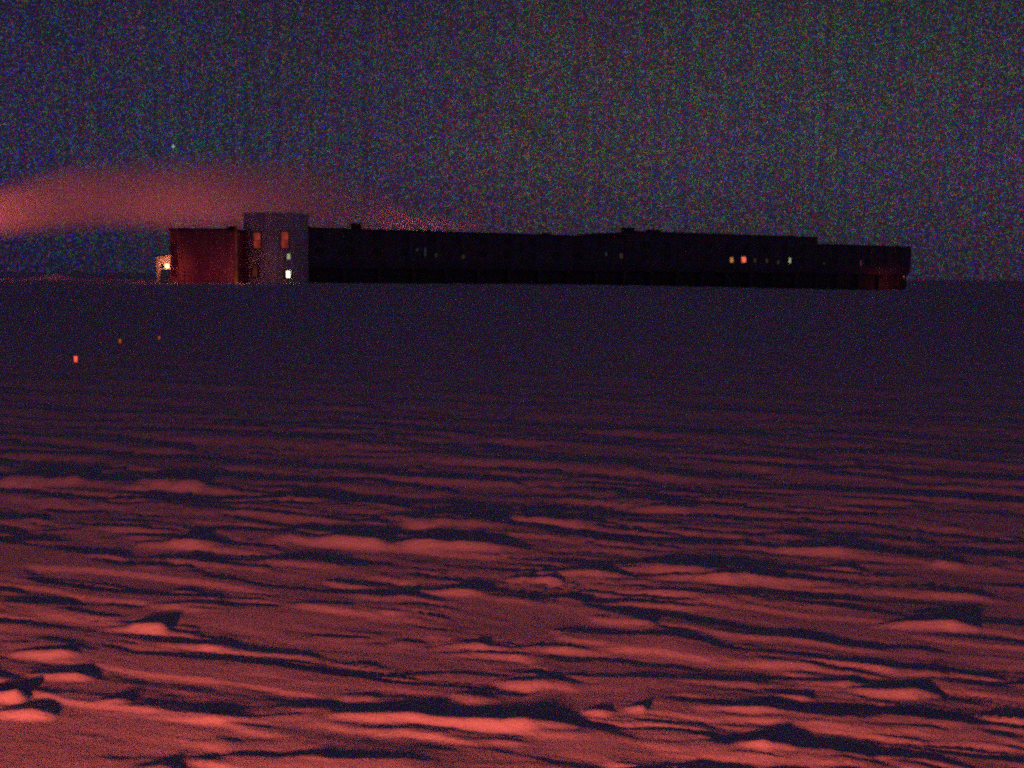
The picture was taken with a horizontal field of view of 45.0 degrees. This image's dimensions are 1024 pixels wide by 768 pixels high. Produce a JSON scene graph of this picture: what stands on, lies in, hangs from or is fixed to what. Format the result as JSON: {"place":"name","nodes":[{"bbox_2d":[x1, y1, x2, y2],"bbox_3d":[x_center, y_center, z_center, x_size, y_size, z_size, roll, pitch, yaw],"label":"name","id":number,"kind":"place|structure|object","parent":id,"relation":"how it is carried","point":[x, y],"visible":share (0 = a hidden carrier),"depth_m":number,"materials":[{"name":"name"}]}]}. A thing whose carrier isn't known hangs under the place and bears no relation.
{"place":"outdoors","nodes":[
{"label":"outdoors","id":0,"kind":"place"},
{"bbox_2d":[0,272,1023,767],"bbox_3d":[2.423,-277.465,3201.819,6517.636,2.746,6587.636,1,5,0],"label":"snow ground","id":1,"kind":"structure","parent":0,"point":[244,524],"depth_m":19.58,"materials":[{"name":"white snow"}]},
{"bbox_2d":[27,273,72,279],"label":"snow berm","id":2,"kind":"structure","parent":1,"relation":"on","point":[56,276],"depth_m":222.56,"materials":[{"name":"white snow"}]},
{"bbox_2d":[74,355,77,390],"bbox_3d":[-14.344,-0.222,40.670,0.138,1.463,0.138,1,5,0],"label":"marker light","id":3,"kind":"object","parent":1,"relation":"on","point":[75,359],"visible":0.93,"depth_m":40.62,"materials":[{"name":"metal"}]},
{"bbox_2d":[155,255,173,282],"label":"entry porch","id":4,"kind":"object","parent":1,"relation":"on","point":[167,260],"visible":0.97,"depth_m":177.48,"materials":[{"name":"metal"}]},
{"bbox_2d":[168,226,245,282],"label":"annex building","id":5,"kind":"structure","parent":1,"relation":"on","point":[208,255],"depth_m":179.12,"materials":[{"name":"red metal"}]},
{"bbox_2d":[177,266,183,280],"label":"door","id":6,"kind":"structure","parent":5,"relation":"in","point":[180,269],"depth_m":179.23,"materials":[{"name":"red metal"}]},
{"bbox_2d":[243,212,308,282],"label":"stair tower","id":7,"kind":"structure","parent":1,"relation":"on","point":[277,244],"depth_m":184.59,"materials":[{"name":"metal"}]},
{"bbox_2d":[252,264,258,276],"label":"window","id":8,"kind":"structure","parent":7,"relation":"in","point":[255,267],"depth_m":184.74,"materials":[{"name":"red glass"}]},
{"bbox_2d":[253,232,261,248],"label":"window","id":9,"kind":"structure","parent":7,"relation":"in","point":[257,236],"depth_m":184.20,"materials":[{"name":"red glass"}]},
{"bbox_2d":[280,231,288,248],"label":"window","id":10,"kind":"structure","parent":7,"relation":"in","point":[284,235],"depth_m":184.25,"materials":[{"name":"red glass"}]},
{"bbox_2d":[285,270,290,277],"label":"window","id":11,"kind":"structure","parent":7,"relation":"in","point":[287,272],"depth_m":184.92,"materials":[{"name":"white glass"}]},
{"bbox_2d":[286,253,290,259],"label":"window","id":12,"kind":"structure","parent":7,"relation":"in","point":[288,255],"depth_m":184.74,"materials":[{"name":"white glass"}]},
{"bbox_2d":[308,223,911,289],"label":"station building","id":13,"kind":"structure","parent":1,"relation":"on","point":[355,253],"depth_m":219.84,"materials":[{"name":"metal"}]},
{"bbox_2d":[316,247,322,253],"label":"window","id":14,"kind":"structure","parent":13,"relation":"in","point":[319,250],"depth_m":190.23,"materials":[{"name":"black glass"}]},
{"bbox_2d":[316,232,322,239],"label":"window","id":15,"kind":"structure","parent":13,"relation":"in","point":[319,235],"depth_m":190.05,"materials":[{"name":"black glass"}]},
{"bbox_2d":[345,233,351,239],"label":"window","id":16,"kind":"structure","parent":13,"relation":"in","point":[348,236],"depth_m":192.66,"materials":[{"name":"black glass"}]},
{"bbox_2d":[345,247,352,254],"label":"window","id":17,"kind":"structure","parent":13,"relation":"in","point":[348,250],"depth_m":192.85,"materials":[{"name":"black glass"}]},
{"bbox_2d":[374,248,380,254],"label":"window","id":18,"kind":"structure","parent":13,"relation":"in","point":[377,251],"depth_m":195.51,"materials":[{"name":"black glass"}]},
{"bbox_2d":[374,234,380,240],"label":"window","id":19,"kind":"structure","parent":13,"relation":"in","point":[377,237],"depth_m":195.32,"materials":[{"name":"black glass"}]},
{"bbox_2d":[401,249,407,255],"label":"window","id":20,"kind":"structure","parent":13,"relation":"in","point":[404,252],"depth_m":198.08,"materials":[{"name":"black glass"}]},
{"bbox_2d":[402,235,407,241],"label":"window","id":21,"kind":"structure","parent":13,"relation":"in","point":[404,237],"depth_m":197.91,"materials":[{"name":"black glass"}]},
{"bbox_2d":[423,247,426,256],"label":"window","id":22,"kind":"structure","parent":13,"relation":"in","point":[424,248],"depth_m":200.05,"materials":[{"name":"grey glass"}]},
{"bbox_2d":[429,235,434,241],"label":"window","id":23,"kind":"structure","parent":13,"relation":"in","point":[431,238],"depth_m":200.53,"materials":[{"name":"black glass"}]},
{"bbox_2d":[455,236,460,242],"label":"window","id":24,"kind":"structure","parent":13,"relation":"in","point":[457,238],"depth_m":203.10,"materials":[{"name":"black glass"}]},
{"bbox_2d":[480,250,486,256],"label":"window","id":25,"kind":"structure","parent":13,"relation":"in","point":[483,253],"depth_m":205.89,"materials":[{"name":"black glass"}]},
{"bbox_2d":[480,237,486,243],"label":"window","id":26,"kind":"structure","parent":13,"relation":"in","point":[483,240],"depth_m":205.74,"materials":[{"name":"black glass"}]},
{"bbox_2d":[505,251,511,256],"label":"window","id":27,"kind":"structure","parent":13,"relation":"in","point":[507,253],"depth_m":208.52,"materials":[{"name":"black glass"}]},
{"bbox_2d":[505,238,511,243],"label":"window","id":28,"kind":"structure","parent":13,"relation":"in","point":[508,240],"depth_m":208.37,"materials":[{"name":"black glass"}]},
{"bbox_2d":[530,251,535,257],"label":"window","id":29,"kind":"structure","parent":13,"relation":"in","point":[532,253],"depth_m":211.14,"materials":[{"name":"black glass"}]},
{"bbox_2d":[530,238,535,244],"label":"window","id":30,"kind":"structure","parent":13,"relation":"in","point":[532,240],"depth_m":210.93,"materials":[{"name":"black glass"}]},
{"bbox_2d":[553,252,558,257],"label":"window","id":31,"kind":"structure","parent":13,"relation":"in","point":[556,254],"depth_m":213.73,"materials":[{"name":"black glass"}]},
{"bbox_2d":[554,239,559,245],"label":"window","id":32,"kind":"structure","parent":13,"relation":"in","point":[556,241],"depth_m":213.62,"materials":[{"name":"black glass"}]},
{"bbox_2d":[577,252,582,258],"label":"window","id":33,"kind":"structure","parent":13,"relation":"in","point":[579,254],"depth_m":216.35,"materials":[{"name":"black glass"}]},
{"bbox_2d":[577,240,582,245],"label":"window","id":34,"kind":"structure","parent":13,"relation":"in","point":[579,242],"depth_m":216.17,"materials":[{"name":"black glass"}]},
{"bbox_2d":[600,240,604,246],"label":"window","id":35,"kind":"structure","parent":13,"relation":"in","point":[602,242],"depth_m":218.74,"materials":[{"name":"black glass"}]},
{"bbox_2d":[619,253,623,258],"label":"window","id":36,"kind":"structure","parent":13,"relation":"in","point":[621,255],"depth_m":221.24,"materials":[{"name":"grey glass"}]},
{"bbox_2d":[644,254,648,259],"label":"window","id":37,"kind":"structure","parent":13,"relation":"in","point":[646,256],"depth_m":223.93,"materials":[{"name":"black glass"}]},
{"bbox_2d":[644,241,649,247],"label":"window","id":38,"kind":"structure","parent":13,"relation":"in","point":[646,244],"depth_m":223.77,"materials":[{"name":"black glass"}]},
{"bbox_2d":[665,254,669,259],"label":"window","id":39,"kind":"structure","parent":13,"relation":"in","point":[667,256],"depth_m":226.54,"materials":[{"name":"black glass"}]},
{"bbox_2d":[665,242,670,247],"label":"window","id":40,"kind":"structure","parent":13,"relation":"in","point":[667,244],"depth_m":226.35,"materials":[{"name":"black glass"}]},
{"bbox_2d":[686,255,690,260],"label":"window","id":41,"kind":"structure","parent":13,"relation":"in","point":[688,257],"depth_m":229.21,"materials":[{"name":"black glass"}]},
{"bbox_2d":[686,243,690,248],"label":"window","id":42,"kind":"structure","parent":13,"relation":"in","point":[688,245],"depth_m":228.96,"materials":[{"name":"black glass"}]},
{"bbox_2d":[706,255,710,260],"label":"window","id":43,"kind":"structure","parent":13,"relation":"in","point":[708,257],"depth_m":231.77,"materials":[{"name":"black glass"}]},
{"bbox_2d":[706,243,710,248],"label":"window","id":44,"kind":"structure","parent":13,"relation":"in","point":[708,245],"depth_m":231.58,"materials":[{"name":"black glass"}]},
{"bbox_2d":[726,244,730,249],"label":"window","id":45,"kind":"structure","parent":13,"relation":"in","point":[728,246],"depth_m":234.22,"materials":[{"name":"black glass"}]},
{"bbox_2d":[729,257,733,262],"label":"window","id":46,"kind":"structure","parent":13,"relation":"in","point":[731,259],"depth_m":234.88,"materials":[{"name":"orange glass"}]},
{"bbox_2d":[741,256,746,262],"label":"window","id":47,"kind":"structure","parent":13,"relation":"in","point":[743,258],"depth_m":236.52,"materials":[{"name":"red glass"}]},
{"bbox_2d":[745,244,749,249],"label":"window","id":48,"kind":"structure","parent":13,"relation":"in","point":[747,246],"depth_m":236.81,"materials":[{"name":"black glass"}]},
{"bbox_2d":[764,245,768,250],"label":"window","id":49,"kind":"structure","parent":13,"relation":"in","point":[766,247],"depth_m":239.42,"materials":[{"name":"black glass"}]},
{"bbox_2d":[800,257,804,262],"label":"window","id":50,"kind":"structure","parent":13,"relation":"in","point":[802,259],"depth_m":244.80,"materials":[{"name":"black glass"}]},
{"bbox_2d":[0,0,1023,280],"label":"sky","id":51,"kind":"structure","parent":0,"point":[124,123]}
]}

